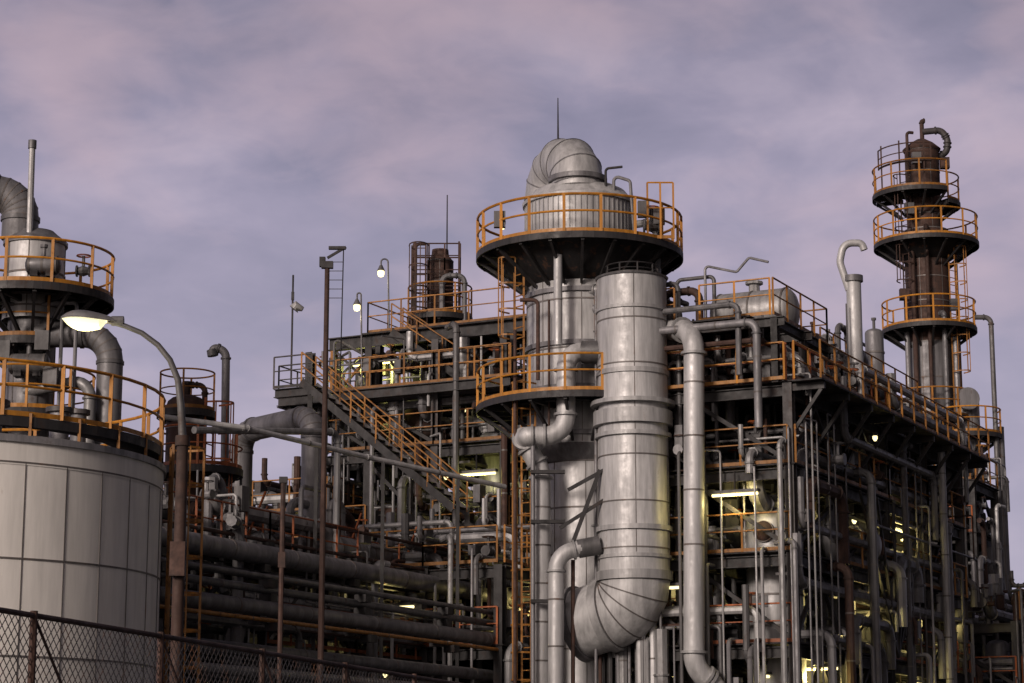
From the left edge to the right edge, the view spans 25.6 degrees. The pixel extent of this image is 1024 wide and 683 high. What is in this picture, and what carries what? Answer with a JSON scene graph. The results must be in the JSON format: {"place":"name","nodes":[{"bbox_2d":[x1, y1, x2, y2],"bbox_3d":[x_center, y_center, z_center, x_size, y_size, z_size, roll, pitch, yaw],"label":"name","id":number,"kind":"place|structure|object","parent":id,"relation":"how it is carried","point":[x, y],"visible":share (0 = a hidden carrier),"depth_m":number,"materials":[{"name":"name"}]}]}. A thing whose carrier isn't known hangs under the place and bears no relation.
{"place":"outdoors","nodes":[
{"label":"outdoors","id":0,"kind":"place"},
{"bbox_2d":[317,246,345,682],"bbox_3d":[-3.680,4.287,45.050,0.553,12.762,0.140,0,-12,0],"label":"lightning mast","id":1,"kind":"object","parent":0,"point":[327,266],"visible":1,"depth_m":45.44,"materials":[{"name":"metal"}]},
{"bbox_2d":[0,0,1023,593],"label":"sky","id":2,"kind":"structure","parent":0,"point":[218,150],"materials":[{"name":"purple"}]},
{"label":"ground","id":3,"kind":"structure","parent":0,"visible":0},
{"bbox_2d":[0,139,123,446],"bbox_3d":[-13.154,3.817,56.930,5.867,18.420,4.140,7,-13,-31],"label":"absorber tower","id":4,"kind":"structure","parent":3,"relation":"on","point":[40,294],"depth_m":57.41,"materials":[{"name":"silver metal"}]},
{"bbox_2d":[0,357,204,682],"bbox_3d":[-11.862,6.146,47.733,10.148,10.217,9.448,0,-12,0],"label":"storage tank","id":5,"kind":"object","parent":3,"relation":"on","point":[80,528],"visible":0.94,"depth_m":45.31,"materials":[{"name":"silver metal"}]},
{"bbox_2d":[61,310,189,682],"bbox_3d":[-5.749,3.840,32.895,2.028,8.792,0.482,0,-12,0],"label":"street lamp","id":6,"kind":"object","parent":3,"relation":"on","point":[82,320],"visible":1,"depth_m":33.19,"materials":[{"name":"metal"}]},
{"bbox_2d":[156,367,242,682],"bbox_3d":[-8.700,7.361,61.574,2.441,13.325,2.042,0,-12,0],"label":"rusty process vessel","id":7,"kind":"object","parent":3,"relation":"on","point":[228,471],"visible":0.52,"depth_m":62.24,"materials":[{"name":"metal"}]},
{"bbox_2d":[0,607,459,682],"bbox_3d":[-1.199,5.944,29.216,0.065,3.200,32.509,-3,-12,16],"label":"chain link fence","id":8,"kind":"object","parent":3,"relation":"on","point":[36,616],"visible":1,"depth_m":21.77,"materials":[{"name":"metal"}]},
{"bbox_2d":[277,477,287,682],"bbox_3d":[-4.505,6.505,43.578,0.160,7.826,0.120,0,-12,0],"label":"utility pole","id":9,"kind":"object","parent":3,"relation":"on","point":[283,481],"visible":0.98,"depth_m":43.96,"materials":[{"name":"metal"}]},
{"bbox_2d":[163,458,443,537],"bbox_3d":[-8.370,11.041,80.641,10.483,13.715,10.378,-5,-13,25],"label":"steel process structure","id":10,"kind":"object","parent":3,"relation":"on","point":[272,490],"visible":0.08,"depth_m":78.72,"materials":[{"name":"silver metal"}]},
{"bbox_2d":[159,463,509,682],"bbox_3d":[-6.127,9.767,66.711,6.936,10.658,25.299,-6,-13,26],"label":"pipe rack","id":11,"kind":"object","parent":3,"relation":"on","point":[236,512],"visible":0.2,"depth_m":61.64,"materials":[{"name":"metal"}]},
{"bbox_2d":[207,343,230,682],"bbox_3d":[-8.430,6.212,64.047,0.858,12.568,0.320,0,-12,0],"label":"vent pipe","id":12,"kind":"object","parent":11,"relation":"attached to","point":[214,350],"visible":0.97,"depth_m":64.98,"materials":[{"name":"silver metal"}]},
{"bbox_2d":[191,406,341,640],"bbox_3d":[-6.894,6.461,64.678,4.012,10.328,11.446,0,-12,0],"label":"overhead duct","id":13,"kind":"object","parent":11,"relation":"on","point":[304,422],"visible":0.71,"depth_m":67.38,"materials":[{"name":"silver metal"}]},
{"bbox_2d":[158,414,634,682],"bbox_3d":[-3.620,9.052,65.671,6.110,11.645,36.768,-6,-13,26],"label":"pipeline bundle","id":14,"kind":"object","parent":3,"relation":"on","point":[259,549],"visible":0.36,"depth_m":60.62,"materials":[{"name":"silver metal"}]},
{"bbox_2d":[273,286,526,682],"bbox_3d":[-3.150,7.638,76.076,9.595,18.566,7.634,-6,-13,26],"label":"access platform","id":15,"kind":"structure","parent":3,"relation":"on","point":[304,392],"depth_m":76.14,"materials":[{"name":"metal"}]},
{"bbox_2d":[290,275,303,382],"bbox_3d":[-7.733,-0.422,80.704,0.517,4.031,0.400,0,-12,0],"label":"floodlight post","id":16,"kind":"object","parent":15,"relation":"on","point":[296,306],"visible":0.93,"depth_m":80.73,"materials":[{"name":"metal"}]},
{"bbox_2d":[293,321,529,669],"bbox_3d":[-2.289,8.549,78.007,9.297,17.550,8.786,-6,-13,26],"label":"steel process structure","id":17,"kind":"object","parent":3,"relation":"on","point":[490,445],"visible":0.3,"depth_m":75.90,"materials":[{"name":"silver metal"}]},
{"bbox_2d":[353,292,362,384],"bbox_3d":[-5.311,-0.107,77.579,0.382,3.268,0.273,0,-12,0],"label":"swan neck lamp","id":18,"kind":"object","parent":17,"relation":"attached to","point":[357,305],"visible":1,"depth_m":77.70,"materials":[{"name":"silver metal"}]},
{"bbox_2d":[377,258,389,327],"bbox_3d":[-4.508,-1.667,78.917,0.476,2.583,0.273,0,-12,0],"label":"swan neck lamp","id":19,"kind":"object","parent":17,"relation":"attached to","point":[380,270],"visible":0.98,"depth_m":78.99,"materials":[{"name":"silver metal"}]},
{"bbox_2d":[407,195,472,381],"bbox_3d":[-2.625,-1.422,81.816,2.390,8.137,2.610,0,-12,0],"label":"vessel","id":20,"kind":"object","parent":17,"relation":"on","point":[438,264],"visible":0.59,"depth_m":81.33,"materials":[{"name":"metal"}]},
{"bbox_2d":[345,489,529,682],"bbox_3d":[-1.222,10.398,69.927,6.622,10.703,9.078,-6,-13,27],"label":"steel process structure","id":21,"kind":"object","parent":3,"relation":"on","point":[496,580],"visible":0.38,"depth_m":67.41,"materials":[{"name":"silver metal"}]},
{"bbox_2d":[476,98,682,682],"bbox_3d":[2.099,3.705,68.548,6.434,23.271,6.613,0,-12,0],"label":"distillation column","id":22,"kind":"structure","parent":3,"relation":"on","point":[582,223],"depth_m":67.33,"materials":[{"name":"silver metal"}]},
{"bbox_2d":[510,369,710,682],"bbox_3d":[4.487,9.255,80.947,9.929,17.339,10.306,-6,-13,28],"label":"steel process structure","id":23,"kind":"object","parent":3,"relation":"on","point":[519,471],"depth_m":79.33,"materials":[{"name":"silver metal"}]},
{"bbox_2d":[564,261,724,682],"bbox_3d":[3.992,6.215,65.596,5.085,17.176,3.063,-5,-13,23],"label":"process duct","id":24,"kind":"object","parent":3,"relation":"on","point":[622,600],"visible":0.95,"depth_m":65.05,"materials":[{"name":"silver metal"}]},
{"bbox_2d":[631,510,709,668],"bbox_3d":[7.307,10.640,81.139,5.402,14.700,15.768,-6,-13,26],"label":"steel process structure","id":25,"kind":"object","parent":3,"relation":"on","point":[673,594],"depth_m":77.43,"materials":[{"name":"silver metal"}]},
{"bbox_2d":[591,329,983,682],"bbox_3d":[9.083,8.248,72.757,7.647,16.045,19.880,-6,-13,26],"label":"steel process structure","id":26,"kind":"object","parent":3,"relation":"on","point":[772,456],"visible":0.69,"depth_m":67.34,"materials":[{"name":"silver metal"}]},
{"bbox_2d":[588,239,989,682],"bbox_3d":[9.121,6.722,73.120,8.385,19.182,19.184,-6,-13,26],"label":"rooftop process equipment","id":27,"kind":"object","parent":3,"relation":"on","point":[772,316],"visible":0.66,"depth_m":67.67,"materials":[{"name":"metal"}]},
{"bbox_2d":[872,118,1009,594],"bbox_3d":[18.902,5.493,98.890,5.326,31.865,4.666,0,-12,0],"label":"fractionating tower","id":28,"kind":"structure","parent":3,"relation":"on","point":[925,247],"depth_m":99.33,"materials":[{"name":"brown metal"}]},
{"bbox_2d":[931,444,1009,667],"bbox_3d":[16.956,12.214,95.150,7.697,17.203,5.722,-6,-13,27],"label":"steel process structure","id":29,"kind":"object","parent":3,"relation":"on","point":[989,547],"visible":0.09,"depth_m":94.48,"materials":[{"name":"silver metal"}]},
{"bbox_2d":[934,571,1023,682],"bbox_3d":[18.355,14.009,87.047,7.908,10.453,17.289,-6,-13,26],"label":"steel process structure","id":30,"kind":"object","parent":3,"relation":"on","point":[996,616],"visible":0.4,"depth_m":81.26,"materials":[{"name":"silver metal"}]}
]}

